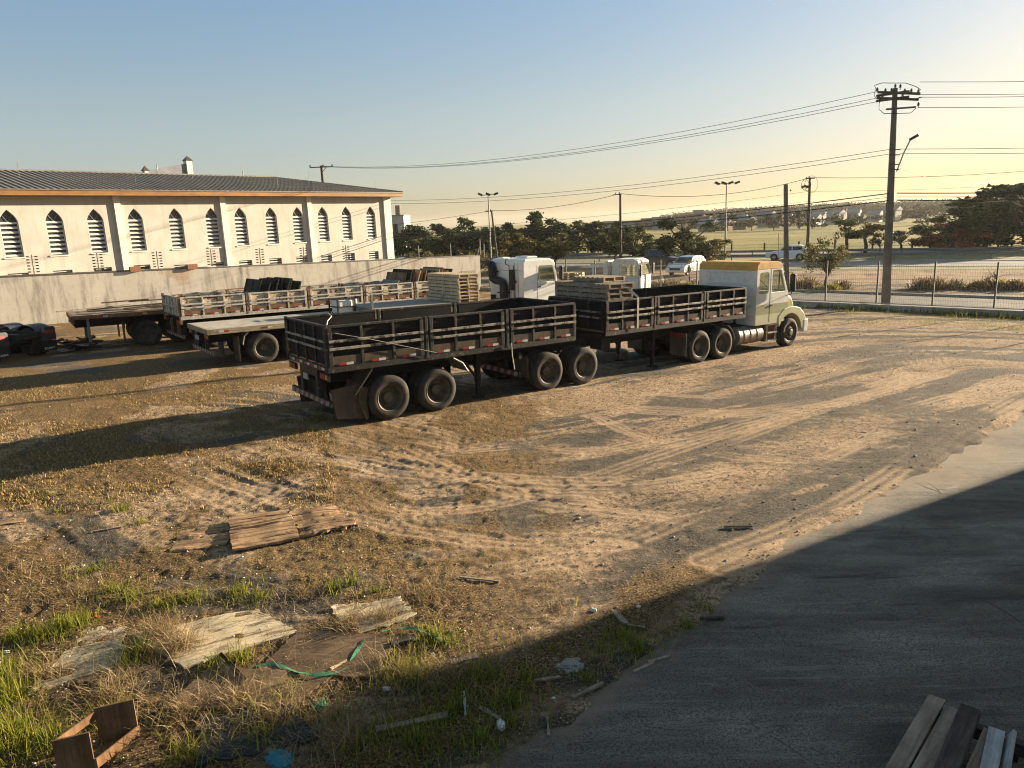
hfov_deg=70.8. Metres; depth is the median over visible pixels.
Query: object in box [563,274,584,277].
pallet
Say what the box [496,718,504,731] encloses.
foil wrapper
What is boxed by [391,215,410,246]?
house
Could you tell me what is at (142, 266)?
window
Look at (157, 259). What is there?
electric fence post
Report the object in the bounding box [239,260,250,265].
window
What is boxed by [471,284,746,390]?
semi trailer
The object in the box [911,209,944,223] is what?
tree
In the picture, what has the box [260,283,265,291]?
leaning pallet
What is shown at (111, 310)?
loose board
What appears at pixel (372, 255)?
window
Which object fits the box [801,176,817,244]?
utility pole
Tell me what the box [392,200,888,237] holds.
wire
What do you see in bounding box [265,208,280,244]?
window
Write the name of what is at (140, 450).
dry stubble
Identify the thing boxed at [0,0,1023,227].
sky
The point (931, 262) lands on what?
highway
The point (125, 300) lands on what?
loose board
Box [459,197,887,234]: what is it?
wire
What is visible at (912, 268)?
verge
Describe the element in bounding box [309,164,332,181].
utility pole
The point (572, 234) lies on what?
tree
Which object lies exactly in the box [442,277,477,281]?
pallet
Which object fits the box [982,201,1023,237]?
tree
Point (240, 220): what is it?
window
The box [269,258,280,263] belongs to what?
window
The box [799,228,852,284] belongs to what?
tree
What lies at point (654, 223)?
house
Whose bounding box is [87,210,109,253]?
window
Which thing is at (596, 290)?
pallet
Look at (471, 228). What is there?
tree
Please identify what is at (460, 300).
pallet
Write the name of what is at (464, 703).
wood stick
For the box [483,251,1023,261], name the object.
guard rail
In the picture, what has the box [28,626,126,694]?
pale board
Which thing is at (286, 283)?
leaning pallet
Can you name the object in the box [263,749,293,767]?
turquoise bag
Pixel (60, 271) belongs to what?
window
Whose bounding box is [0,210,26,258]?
window
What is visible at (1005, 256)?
median
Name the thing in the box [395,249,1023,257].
highway far lane
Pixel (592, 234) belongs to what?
tree
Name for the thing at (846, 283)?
brush
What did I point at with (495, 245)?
utility pole
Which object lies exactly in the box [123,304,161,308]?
loose board
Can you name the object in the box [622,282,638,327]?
lashing strap
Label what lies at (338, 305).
caged container
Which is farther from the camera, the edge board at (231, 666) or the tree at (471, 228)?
the tree at (471, 228)
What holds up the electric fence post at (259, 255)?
on the perimeter wall
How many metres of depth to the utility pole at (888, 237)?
36.15 m
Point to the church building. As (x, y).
(67, 221)
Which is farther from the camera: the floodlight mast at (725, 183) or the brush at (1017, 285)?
the floodlight mast at (725, 183)
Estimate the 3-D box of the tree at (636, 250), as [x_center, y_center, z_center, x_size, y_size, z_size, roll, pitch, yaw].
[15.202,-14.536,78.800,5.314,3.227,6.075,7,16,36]
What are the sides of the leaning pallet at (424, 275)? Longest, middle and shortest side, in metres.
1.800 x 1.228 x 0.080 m
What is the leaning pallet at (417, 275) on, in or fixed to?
on the semi trailer at (183, 309)
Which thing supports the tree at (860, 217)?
on the ground at (544, 437)
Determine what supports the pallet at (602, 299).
on the pallet
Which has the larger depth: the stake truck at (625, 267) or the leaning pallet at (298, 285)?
the stake truck at (625, 267)
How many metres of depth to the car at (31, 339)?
27.49 m
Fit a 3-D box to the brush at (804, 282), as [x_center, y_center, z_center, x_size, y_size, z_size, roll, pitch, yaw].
[19.300,-6.776,47.920,4.238,0.987,2.751,2,13,20]
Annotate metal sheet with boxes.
[365,281,388,298]
[382,279,399,282]
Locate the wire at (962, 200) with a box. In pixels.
[896,199,1023,200]
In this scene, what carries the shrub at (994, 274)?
on the ground at (544, 437)
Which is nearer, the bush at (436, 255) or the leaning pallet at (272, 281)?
the leaning pallet at (272, 281)
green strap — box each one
[250,639,364,676]
[382,627,444,642]
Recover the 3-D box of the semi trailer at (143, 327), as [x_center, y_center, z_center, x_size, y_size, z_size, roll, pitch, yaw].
[-14.008,-2.698,31.400,9.050,1.430,2.569,-9,14,-33]
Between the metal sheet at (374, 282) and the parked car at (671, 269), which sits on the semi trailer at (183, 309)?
the metal sheet at (374, 282)
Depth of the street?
39.68 m
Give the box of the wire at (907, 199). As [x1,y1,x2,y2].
[857,193,1023,200]
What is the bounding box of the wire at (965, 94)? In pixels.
[920,94,1010,94]
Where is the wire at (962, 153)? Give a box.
[900,153,1023,153]
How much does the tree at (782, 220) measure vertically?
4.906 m
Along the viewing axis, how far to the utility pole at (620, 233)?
76.23 m
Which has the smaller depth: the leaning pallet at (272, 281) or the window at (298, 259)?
the leaning pallet at (272, 281)
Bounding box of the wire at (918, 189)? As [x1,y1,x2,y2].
[875,187,971,190]
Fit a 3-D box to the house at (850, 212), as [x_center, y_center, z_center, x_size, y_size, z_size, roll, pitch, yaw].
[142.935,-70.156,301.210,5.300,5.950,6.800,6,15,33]
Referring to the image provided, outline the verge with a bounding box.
[481,266,1023,269]
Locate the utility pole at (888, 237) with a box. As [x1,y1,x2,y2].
[874,83,922,304]
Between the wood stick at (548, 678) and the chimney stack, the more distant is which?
the chimney stack
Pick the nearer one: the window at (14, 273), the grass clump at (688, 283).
the window at (14, 273)
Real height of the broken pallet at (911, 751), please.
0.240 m
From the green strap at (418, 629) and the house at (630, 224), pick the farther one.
the house at (630, 224)
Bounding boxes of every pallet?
[244,278,261,291]
[259,278,275,290]
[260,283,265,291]
[262,282,270,291]
[264,278,279,290]
[267,277,282,290]
[274,277,290,289]
[291,280,296,289]
[295,281,301,289]
[386,272,406,282]
[392,269,412,281]
[410,270,415,281]
[412,269,432,280]
[414,270,420,290]
[418,272,423,281]
[420,268,439,272]
[421,270,426,280]
[423,267,443,271]
[427,272,459,276]
[427,276,441,280]
[428,279,442,283]
[428,283,442,286]
[428,286,443,290]
[428,293,443,297]
[428,296,443,300]
[429,290,443,293]
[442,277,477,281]
[442,280,478,284]
[443,273,478,277]
[443,283,478,288]
[443,287,478,291]
[443,290,478,295]
[444,294,479,299]
[444,297,479,301]
[555,280,596,286]
[555,285,580,291]
[555,290,580,296]
[556,295,579,298]
[563,272,583,275]
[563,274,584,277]
[573,275,624,281]
[579,287,632,293]
[579,297,632,300]
[580,281,633,288]
[581,292,632,299]
[885,694,1023,767]
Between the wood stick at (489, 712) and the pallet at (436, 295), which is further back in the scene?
the pallet at (436, 295)
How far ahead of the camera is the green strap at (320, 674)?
7.04 m
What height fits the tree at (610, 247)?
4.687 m
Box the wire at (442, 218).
[394,210,491,224]
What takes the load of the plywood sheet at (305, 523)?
on the ground at (544, 437)
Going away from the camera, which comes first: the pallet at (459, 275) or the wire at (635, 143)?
the pallet at (459, 275)
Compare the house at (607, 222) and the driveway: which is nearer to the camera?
the driveway
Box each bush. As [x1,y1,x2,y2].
[403,251,429,257]
[423,251,449,256]
[466,249,495,270]
[493,249,534,258]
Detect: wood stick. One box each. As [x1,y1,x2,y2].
[0,519,25,525]
[94,526,120,531]
[119,589,158,599]
[155,588,200,600]
[330,659,346,669]
[375,711,447,732]
[389,634,417,647]
[450,653,477,664]
[459,576,499,582]
[463,691,465,716]
[478,706,500,719]
[535,675,559,681]
[546,716,549,735]
[571,681,603,698]
[611,610,628,624]
[633,661,654,672]
[647,654,670,662]
[700,616,724,619]
[724,525,751,527]
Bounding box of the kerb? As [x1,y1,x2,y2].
[481,279,1023,298]
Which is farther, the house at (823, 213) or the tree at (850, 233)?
the house at (823, 213)
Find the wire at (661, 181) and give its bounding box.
[390,149,888,200]
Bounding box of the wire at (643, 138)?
[328,91,876,166]
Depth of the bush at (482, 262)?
79.50 m
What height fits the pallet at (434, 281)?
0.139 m
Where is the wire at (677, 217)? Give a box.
[431,193,888,232]
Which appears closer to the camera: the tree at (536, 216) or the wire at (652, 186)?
the wire at (652, 186)
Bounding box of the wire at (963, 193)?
[897,192,1023,193]
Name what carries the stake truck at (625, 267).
on the ground at (544, 437)
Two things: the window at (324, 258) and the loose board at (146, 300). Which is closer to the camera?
the loose board at (146, 300)
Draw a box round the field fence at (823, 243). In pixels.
[492,237,1020,252]
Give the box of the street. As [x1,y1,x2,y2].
[481,280,1023,310]
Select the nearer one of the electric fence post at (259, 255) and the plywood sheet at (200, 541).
the plywood sheet at (200, 541)
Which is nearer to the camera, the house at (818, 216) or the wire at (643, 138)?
the wire at (643, 138)
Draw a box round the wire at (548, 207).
[492,195,613,210]
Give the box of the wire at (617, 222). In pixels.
[419,201,807,236]
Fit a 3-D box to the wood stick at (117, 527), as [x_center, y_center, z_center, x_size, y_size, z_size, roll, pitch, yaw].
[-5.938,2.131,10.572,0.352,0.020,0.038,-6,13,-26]
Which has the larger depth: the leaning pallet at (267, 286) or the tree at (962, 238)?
the tree at (962, 238)
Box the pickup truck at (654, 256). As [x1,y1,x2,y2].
[630,249,677,266]
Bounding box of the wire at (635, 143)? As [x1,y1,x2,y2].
[326,98,875,167]
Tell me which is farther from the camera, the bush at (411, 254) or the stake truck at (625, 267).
the bush at (411, 254)
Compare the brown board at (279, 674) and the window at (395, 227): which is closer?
the brown board at (279, 674)
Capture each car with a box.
[0,322,57,360]
[666,255,705,275]
[766,245,807,260]
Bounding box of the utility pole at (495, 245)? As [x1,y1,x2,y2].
[484,209,497,257]
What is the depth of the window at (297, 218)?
57.89 m
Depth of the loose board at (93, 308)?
29.61 m
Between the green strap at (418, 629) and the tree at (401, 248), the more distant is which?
the tree at (401, 248)
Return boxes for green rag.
[311,698,327,710]
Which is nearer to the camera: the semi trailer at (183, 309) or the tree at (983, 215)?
the semi trailer at (183, 309)
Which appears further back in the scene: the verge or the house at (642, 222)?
the house at (642, 222)
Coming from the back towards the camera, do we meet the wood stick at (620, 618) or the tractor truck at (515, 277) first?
the tractor truck at (515, 277)
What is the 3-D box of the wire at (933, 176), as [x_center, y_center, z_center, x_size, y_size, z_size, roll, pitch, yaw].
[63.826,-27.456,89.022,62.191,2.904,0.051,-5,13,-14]
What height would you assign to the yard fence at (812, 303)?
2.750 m
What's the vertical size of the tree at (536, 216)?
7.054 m
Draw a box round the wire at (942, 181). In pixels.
[900,168,999,183]
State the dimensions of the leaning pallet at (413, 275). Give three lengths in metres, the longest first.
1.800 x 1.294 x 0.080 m
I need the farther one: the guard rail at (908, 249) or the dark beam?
the guard rail at (908, 249)
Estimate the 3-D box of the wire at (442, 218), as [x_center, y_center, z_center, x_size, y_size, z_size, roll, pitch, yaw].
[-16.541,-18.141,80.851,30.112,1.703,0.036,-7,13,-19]
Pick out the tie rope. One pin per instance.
(386, 342)
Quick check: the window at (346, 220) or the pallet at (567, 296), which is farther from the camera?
the window at (346, 220)
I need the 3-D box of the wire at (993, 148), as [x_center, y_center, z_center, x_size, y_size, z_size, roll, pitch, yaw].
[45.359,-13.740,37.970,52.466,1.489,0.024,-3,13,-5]
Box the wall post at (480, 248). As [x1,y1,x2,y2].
[477,239,484,256]
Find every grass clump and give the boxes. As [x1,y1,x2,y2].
[676,281,698,284]
[814,281,844,291]
[991,278,1010,287]
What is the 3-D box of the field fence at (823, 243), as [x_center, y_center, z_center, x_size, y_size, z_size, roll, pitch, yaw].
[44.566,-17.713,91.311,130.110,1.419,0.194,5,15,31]
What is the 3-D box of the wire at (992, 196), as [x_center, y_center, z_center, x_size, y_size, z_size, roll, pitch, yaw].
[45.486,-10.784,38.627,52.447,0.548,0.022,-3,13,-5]
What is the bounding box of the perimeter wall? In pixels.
[0,255,480,324]
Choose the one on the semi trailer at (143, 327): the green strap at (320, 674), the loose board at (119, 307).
the loose board at (119, 307)
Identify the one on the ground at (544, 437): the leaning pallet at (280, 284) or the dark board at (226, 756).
the dark board at (226, 756)
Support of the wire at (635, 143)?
attached to the utility pole at (888, 237)
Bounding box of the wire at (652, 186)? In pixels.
[399,154,887,203]
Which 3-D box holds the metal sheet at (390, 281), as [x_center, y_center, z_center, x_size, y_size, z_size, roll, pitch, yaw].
[-5.952,-4.475,33.804,1.500,1.069,0.080,13,-23,51]
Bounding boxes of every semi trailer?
[66,305,190,345]
[161,280,428,347]
[187,295,474,362]
[284,297,575,419]
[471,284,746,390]
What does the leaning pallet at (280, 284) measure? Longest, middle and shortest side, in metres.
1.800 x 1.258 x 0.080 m
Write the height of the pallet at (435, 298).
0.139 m
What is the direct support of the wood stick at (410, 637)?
on the ground at (544, 437)
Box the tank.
[596,348,627,360]
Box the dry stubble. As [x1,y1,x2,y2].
[0,373,337,510]
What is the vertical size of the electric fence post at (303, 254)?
1.000 m
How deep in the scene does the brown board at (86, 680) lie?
6.99 m
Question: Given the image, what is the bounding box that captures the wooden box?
[51,699,140,767]
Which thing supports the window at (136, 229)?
in the church building
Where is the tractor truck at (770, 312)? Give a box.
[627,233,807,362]
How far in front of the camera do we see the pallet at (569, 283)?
21.72 m
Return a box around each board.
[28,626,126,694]
[56,304,129,311]
[75,663,152,685]
[86,304,151,310]
[87,309,137,311]
[101,298,148,303]
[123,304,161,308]
[128,298,161,301]
[128,609,296,668]
[160,667,334,710]
[194,704,323,767]
[210,652,247,683]
[215,288,243,290]
[258,629,397,678]
[329,596,416,632]
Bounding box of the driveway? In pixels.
[488,414,1023,767]
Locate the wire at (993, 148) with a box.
[973,148,1013,148]
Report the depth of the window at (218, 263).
52.99 m
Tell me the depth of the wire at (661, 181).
44.65 m
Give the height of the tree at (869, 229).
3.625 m
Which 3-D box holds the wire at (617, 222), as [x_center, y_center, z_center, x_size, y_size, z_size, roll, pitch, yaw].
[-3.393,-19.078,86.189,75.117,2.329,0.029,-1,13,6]
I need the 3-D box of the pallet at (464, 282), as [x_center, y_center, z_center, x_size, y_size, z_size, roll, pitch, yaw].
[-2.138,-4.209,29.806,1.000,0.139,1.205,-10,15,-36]
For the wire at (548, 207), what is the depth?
81.51 m
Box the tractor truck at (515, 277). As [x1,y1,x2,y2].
[484,256,562,299]
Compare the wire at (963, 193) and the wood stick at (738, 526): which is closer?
the wood stick at (738, 526)
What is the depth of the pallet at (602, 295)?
20.74 m
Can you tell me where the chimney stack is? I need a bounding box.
[395,205,400,214]
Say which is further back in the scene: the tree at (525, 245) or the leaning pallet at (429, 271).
the tree at (525, 245)
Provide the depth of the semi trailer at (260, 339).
24.87 m
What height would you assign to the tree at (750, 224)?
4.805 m
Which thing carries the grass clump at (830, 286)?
on the ground at (544, 437)
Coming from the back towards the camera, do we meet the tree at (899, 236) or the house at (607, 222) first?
the house at (607, 222)
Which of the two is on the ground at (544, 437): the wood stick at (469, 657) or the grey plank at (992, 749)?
the wood stick at (469, 657)
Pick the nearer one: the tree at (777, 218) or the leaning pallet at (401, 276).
the leaning pallet at (401, 276)
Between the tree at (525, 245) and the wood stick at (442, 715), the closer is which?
the wood stick at (442, 715)
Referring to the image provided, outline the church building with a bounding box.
[0,156,403,275]
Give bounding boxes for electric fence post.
[26,255,39,273]
[91,253,103,270]
[151,251,162,268]
[206,249,216,265]
[255,248,264,263]
[299,247,307,261]
[342,245,349,259]
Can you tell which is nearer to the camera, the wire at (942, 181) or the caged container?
the caged container
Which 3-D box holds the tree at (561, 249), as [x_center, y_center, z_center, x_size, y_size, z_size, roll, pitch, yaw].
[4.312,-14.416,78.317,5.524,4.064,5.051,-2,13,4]
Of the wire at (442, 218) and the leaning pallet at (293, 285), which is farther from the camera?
the wire at (442, 218)
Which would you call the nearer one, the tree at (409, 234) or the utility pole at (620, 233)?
the utility pole at (620, 233)
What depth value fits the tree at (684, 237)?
73.57 m
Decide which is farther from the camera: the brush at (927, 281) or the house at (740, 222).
the house at (740, 222)
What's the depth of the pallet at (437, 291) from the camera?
30.54 m
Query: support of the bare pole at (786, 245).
on the ground at (544, 437)
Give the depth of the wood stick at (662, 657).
7.16 m
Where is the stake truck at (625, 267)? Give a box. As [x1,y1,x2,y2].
[590,257,653,288]
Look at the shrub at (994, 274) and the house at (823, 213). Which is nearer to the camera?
the shrub at (994, 274)
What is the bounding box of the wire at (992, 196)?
[961,196,1023,196]
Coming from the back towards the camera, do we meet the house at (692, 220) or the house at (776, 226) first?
the house at (692, 220)
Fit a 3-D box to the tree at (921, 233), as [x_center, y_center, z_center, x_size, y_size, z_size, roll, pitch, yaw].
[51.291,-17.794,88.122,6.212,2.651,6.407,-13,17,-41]
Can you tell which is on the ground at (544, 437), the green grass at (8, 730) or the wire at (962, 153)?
the green grass at (8, 730)
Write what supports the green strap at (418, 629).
on the ground at (544, 437)
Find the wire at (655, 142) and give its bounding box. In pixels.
[319,101,877,167]
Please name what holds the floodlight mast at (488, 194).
on the ground at (544, 437)
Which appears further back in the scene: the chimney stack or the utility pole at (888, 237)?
the chimney stack
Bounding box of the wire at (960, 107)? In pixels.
[919,107,1002,107]
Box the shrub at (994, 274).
[984,269,1007,278]
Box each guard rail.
[395,246,1023,256]
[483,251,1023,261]
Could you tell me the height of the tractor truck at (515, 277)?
3.170 m
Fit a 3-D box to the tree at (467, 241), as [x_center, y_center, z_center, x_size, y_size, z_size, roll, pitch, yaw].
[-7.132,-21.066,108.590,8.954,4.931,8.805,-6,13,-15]
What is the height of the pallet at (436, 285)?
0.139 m
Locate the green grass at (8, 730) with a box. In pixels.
[0,288,1023,767]
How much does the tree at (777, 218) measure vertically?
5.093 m
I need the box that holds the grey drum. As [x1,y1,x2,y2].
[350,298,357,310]
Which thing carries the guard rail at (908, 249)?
on the ground at (544, 437)
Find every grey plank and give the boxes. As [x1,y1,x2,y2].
[980,726,1004,767]
[999,729,1016,767]
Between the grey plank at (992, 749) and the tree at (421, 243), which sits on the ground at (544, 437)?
the tree at (421, 243)
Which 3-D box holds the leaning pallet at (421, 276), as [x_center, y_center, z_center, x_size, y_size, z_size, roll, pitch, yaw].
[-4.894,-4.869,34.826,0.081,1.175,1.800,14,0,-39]
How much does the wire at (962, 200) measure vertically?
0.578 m
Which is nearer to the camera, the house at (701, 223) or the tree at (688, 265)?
the tree at (688, 265)
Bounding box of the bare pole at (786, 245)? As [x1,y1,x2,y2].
[784,184,790,291]
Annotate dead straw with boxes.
[0,442,736,767]
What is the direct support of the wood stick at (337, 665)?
on the brown board at (319, 655)
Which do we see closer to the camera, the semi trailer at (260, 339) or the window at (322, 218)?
the semi trailer at (260, 339)
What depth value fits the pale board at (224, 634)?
7.67 m
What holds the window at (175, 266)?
in the church building
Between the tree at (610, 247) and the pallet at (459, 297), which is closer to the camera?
the pallet at (459, 297)
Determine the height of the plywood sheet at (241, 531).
0.078 m
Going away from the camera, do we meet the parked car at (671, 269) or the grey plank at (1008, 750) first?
the grey plank at (1008, 750)
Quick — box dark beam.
[934,703,980,767]
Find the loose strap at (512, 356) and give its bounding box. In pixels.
[511,343,514,369]
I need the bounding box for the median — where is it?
[552,254,1023,261]
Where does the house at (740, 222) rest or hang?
on the ground at (544, 437)
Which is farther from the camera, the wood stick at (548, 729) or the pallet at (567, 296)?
the pallet at (567, 296)
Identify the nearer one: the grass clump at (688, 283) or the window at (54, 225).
the window at (54, 225)
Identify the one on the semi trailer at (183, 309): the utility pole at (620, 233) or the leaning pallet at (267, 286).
the leaning pallet at (267, 286)
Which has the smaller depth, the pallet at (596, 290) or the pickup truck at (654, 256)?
the pallet at (596, 290)
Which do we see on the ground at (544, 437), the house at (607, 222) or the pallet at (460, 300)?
the house at (607, 222)
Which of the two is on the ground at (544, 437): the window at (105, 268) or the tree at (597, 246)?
the tree at (597, 246)
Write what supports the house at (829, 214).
on the ground at (544, 437)
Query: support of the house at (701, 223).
on the ground at (544, 437)
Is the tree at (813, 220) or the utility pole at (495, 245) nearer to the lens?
the utility pole at (495, 245)
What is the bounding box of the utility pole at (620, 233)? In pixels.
[613,192,621,258]
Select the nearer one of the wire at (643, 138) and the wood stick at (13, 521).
the wood stick at (13, 521)
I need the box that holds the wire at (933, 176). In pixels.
[810,171,1022,177]
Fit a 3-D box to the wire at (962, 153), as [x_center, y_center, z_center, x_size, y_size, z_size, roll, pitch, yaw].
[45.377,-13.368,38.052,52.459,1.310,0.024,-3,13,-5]
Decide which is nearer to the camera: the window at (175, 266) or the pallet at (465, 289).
the pallet at (465, 289)
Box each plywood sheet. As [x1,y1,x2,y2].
[170,522,229,551]
[228,509,299,550]
[287,504,357,537]
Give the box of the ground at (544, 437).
[0,207,1023,767]
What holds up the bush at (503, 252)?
on the ground at (544, 437)
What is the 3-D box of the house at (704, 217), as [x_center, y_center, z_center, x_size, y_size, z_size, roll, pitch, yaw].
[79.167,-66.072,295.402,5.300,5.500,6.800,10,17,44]
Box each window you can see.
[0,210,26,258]
[8,273,27,274]
[45,210,70,256]
[53,270,71,272]
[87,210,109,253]
[94,267,110,270]
[128,210,148,251]
[134,264,149,268]
[169,209,187,249]
[174,264,185,267]
[205,209,222,247]
[210,262,223,266]
[234,208,250,246]
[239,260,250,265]
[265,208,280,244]
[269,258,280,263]
[293,208,306,243]
[296,256,306,262]
[318,208,330,241]
[321,254,330,261]
[342,208,353,240]
[344,253,353,260]
[366,208,377,239]
[369,251,377,259]
[393,224,397,235]
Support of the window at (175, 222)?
in the church building
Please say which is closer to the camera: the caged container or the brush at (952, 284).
the caged container
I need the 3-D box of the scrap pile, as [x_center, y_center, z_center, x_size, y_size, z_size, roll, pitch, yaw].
[-17.249,-1.591,28.608,1.668,0.663,2.365,2,13,17]
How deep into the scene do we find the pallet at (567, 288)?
21.71 m
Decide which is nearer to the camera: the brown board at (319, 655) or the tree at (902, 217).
the brown board at (319, 655)
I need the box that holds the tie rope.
[335,333,436,352]
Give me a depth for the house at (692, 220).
305.45 m
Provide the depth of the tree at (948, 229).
87.88 m
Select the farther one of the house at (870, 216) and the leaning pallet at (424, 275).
the house at (870, 216)
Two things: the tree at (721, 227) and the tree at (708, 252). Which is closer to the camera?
the tree at (708, 252)
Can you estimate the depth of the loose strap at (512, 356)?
18.39 m
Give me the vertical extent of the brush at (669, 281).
0.819 m
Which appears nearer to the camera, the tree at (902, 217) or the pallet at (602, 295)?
the pallet at (602, 295)
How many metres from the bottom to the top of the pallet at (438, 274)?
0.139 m
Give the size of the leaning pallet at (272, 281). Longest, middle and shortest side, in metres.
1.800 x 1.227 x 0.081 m
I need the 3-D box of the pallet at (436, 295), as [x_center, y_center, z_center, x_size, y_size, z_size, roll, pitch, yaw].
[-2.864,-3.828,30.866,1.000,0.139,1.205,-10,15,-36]
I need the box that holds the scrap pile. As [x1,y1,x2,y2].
[53,334,103,352]
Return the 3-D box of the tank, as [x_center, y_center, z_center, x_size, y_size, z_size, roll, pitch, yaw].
[3.330,-0.974,23.987,1.060,0.300,1.060,-2,13,0]
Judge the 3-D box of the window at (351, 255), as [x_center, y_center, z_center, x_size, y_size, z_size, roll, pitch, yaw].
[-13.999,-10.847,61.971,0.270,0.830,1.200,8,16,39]
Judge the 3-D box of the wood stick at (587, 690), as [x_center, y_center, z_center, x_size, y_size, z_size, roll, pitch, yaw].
[0.703,2.824,6.643,0.380,0.020,0.044,-8,9,-36]
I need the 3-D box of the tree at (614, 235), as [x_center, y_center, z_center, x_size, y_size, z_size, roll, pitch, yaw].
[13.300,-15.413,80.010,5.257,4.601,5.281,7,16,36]
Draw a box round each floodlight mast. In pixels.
[478,192,497,259]
[714,181,739,259]
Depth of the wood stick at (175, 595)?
8.53 m
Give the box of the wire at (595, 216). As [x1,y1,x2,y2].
[393,192,800,231]
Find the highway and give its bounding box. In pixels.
[480,259,1023,266]
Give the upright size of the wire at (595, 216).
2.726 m
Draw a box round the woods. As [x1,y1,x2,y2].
[659,197,1020,224]
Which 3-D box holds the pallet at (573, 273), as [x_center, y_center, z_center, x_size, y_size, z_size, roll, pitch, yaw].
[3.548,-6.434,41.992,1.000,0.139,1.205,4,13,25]
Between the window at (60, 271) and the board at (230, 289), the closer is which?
the board at (230, 289)
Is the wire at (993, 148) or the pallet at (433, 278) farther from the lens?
the wire at (993, 148)
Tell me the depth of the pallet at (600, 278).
21.41 m
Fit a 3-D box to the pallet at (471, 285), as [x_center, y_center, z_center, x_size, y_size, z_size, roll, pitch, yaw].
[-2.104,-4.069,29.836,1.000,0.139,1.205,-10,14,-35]
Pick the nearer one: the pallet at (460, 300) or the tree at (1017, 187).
the pallet at (460, 300)
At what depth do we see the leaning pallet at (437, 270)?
35.07 m
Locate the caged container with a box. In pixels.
[328,297,355,312]
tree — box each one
[393,224,434,257]
[399,223,444,250]
[407,228,457,256]
[422,233,464,253]
[432,216,476,247]
[434,228,494,256]
[464,226,503,253]
[471,227,529,256]
[493,221,545,247]
[498,233,547,257]
[523,210,566,241]
[530,233,576,268]
[544,225,586,252]
[564,220,606,252]
[573,224,605,252]
[585,221,625,249]
[597,225,635,258]
[605,225,655,256]
[627,236,679,255]
[652,213,720,255]
[668,247,689,256]
[683,235,732,260]
[685,259,695,280]
[692,217,713,227]
[704,224,724,231]
[717,214,738,230]
[743,217,759,230]
[763,214,782,229]
[779,215,791,226]
[788,210,811,228]
[796,216,828,228]
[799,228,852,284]
[831,213,843,226]
[834,218,862,248]
[851,213,868,223]
[857,223,884,252]
[867,231,896,251]
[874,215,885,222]
[881,226,923,247]
[898,214,906,220]
[902,228,955,247]
[907,209,927,219]
[908,211,1004,246]
[908,222,993,247]
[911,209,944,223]
[942,182,1023,244]
[943,202,1023,246]
[969,212,1023,246]
[972,191,1011,207]
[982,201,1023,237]
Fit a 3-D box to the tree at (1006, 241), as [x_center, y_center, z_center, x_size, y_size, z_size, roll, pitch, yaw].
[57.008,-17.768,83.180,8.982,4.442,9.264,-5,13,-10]
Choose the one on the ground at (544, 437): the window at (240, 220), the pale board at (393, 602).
the pale board at (393, 602)
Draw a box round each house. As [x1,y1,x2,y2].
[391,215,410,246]
[602,221,618,230]
[622,220,651,229]
[622,222,633,228]
[652,217,663,229]
[690,214,705,228]
[692,210,703,213]
[696,216,712,228]
[697,219,718,231]
[717,218,735,230]
[735,216,756,229]
[757,211,775,227]
[768,213,788,227]
[804,214,821,224]
[811,211,826,223]
[826,209,846,224]
[846,209,861,221]
[865,210,882,221]
[882,206,902,221]
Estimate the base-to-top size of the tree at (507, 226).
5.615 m
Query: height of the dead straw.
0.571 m
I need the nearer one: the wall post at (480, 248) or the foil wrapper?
the foil wrapper
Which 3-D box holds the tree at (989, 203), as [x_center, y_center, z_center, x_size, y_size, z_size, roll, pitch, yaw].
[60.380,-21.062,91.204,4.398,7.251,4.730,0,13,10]
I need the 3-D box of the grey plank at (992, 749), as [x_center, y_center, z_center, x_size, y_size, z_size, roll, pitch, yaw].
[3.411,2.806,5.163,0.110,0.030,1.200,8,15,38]
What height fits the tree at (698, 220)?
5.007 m
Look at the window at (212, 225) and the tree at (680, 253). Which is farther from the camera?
the tree at (680, 253)
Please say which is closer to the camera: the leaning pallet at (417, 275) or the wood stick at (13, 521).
the wood stick at (13, 521)
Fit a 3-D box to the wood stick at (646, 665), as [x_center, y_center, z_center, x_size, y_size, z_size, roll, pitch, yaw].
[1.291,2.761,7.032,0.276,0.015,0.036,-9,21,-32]
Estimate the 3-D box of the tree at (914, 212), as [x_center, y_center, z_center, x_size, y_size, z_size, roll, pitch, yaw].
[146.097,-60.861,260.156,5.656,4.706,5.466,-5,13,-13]
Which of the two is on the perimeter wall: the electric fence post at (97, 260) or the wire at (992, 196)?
the electric fence post at (97, 260)
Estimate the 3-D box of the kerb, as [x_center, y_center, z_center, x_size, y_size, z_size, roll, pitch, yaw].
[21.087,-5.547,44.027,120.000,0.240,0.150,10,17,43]
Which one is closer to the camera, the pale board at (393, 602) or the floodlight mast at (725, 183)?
the pale board at (393, 602)
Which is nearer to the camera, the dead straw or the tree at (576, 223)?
the dead straw
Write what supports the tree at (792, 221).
on the ground at (544, 437)
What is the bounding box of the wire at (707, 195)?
[620,179,803,196]
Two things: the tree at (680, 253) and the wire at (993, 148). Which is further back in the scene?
the tree at (680, 253)
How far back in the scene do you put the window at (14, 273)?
43.46 m
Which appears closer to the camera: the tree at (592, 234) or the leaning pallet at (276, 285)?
the leaning pallet at (276, 285)
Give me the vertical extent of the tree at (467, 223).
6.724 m
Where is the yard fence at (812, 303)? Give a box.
[480,259,1023,317]
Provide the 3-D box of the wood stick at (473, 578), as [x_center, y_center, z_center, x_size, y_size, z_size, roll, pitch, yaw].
[-0.395,2.385,8.802,0.517,0.015,0.037,2,10,16]
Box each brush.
[652,276,681,286]
[781,274,823,289]
[832,280,852,289]
[901,276,953,290]
[930,278,967,289]
[963,276,1004,289]
[994,279,1023,289]
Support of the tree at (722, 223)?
on the ground at (544, 437)
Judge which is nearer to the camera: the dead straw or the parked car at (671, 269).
the dead straw
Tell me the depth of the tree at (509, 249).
106.08 m

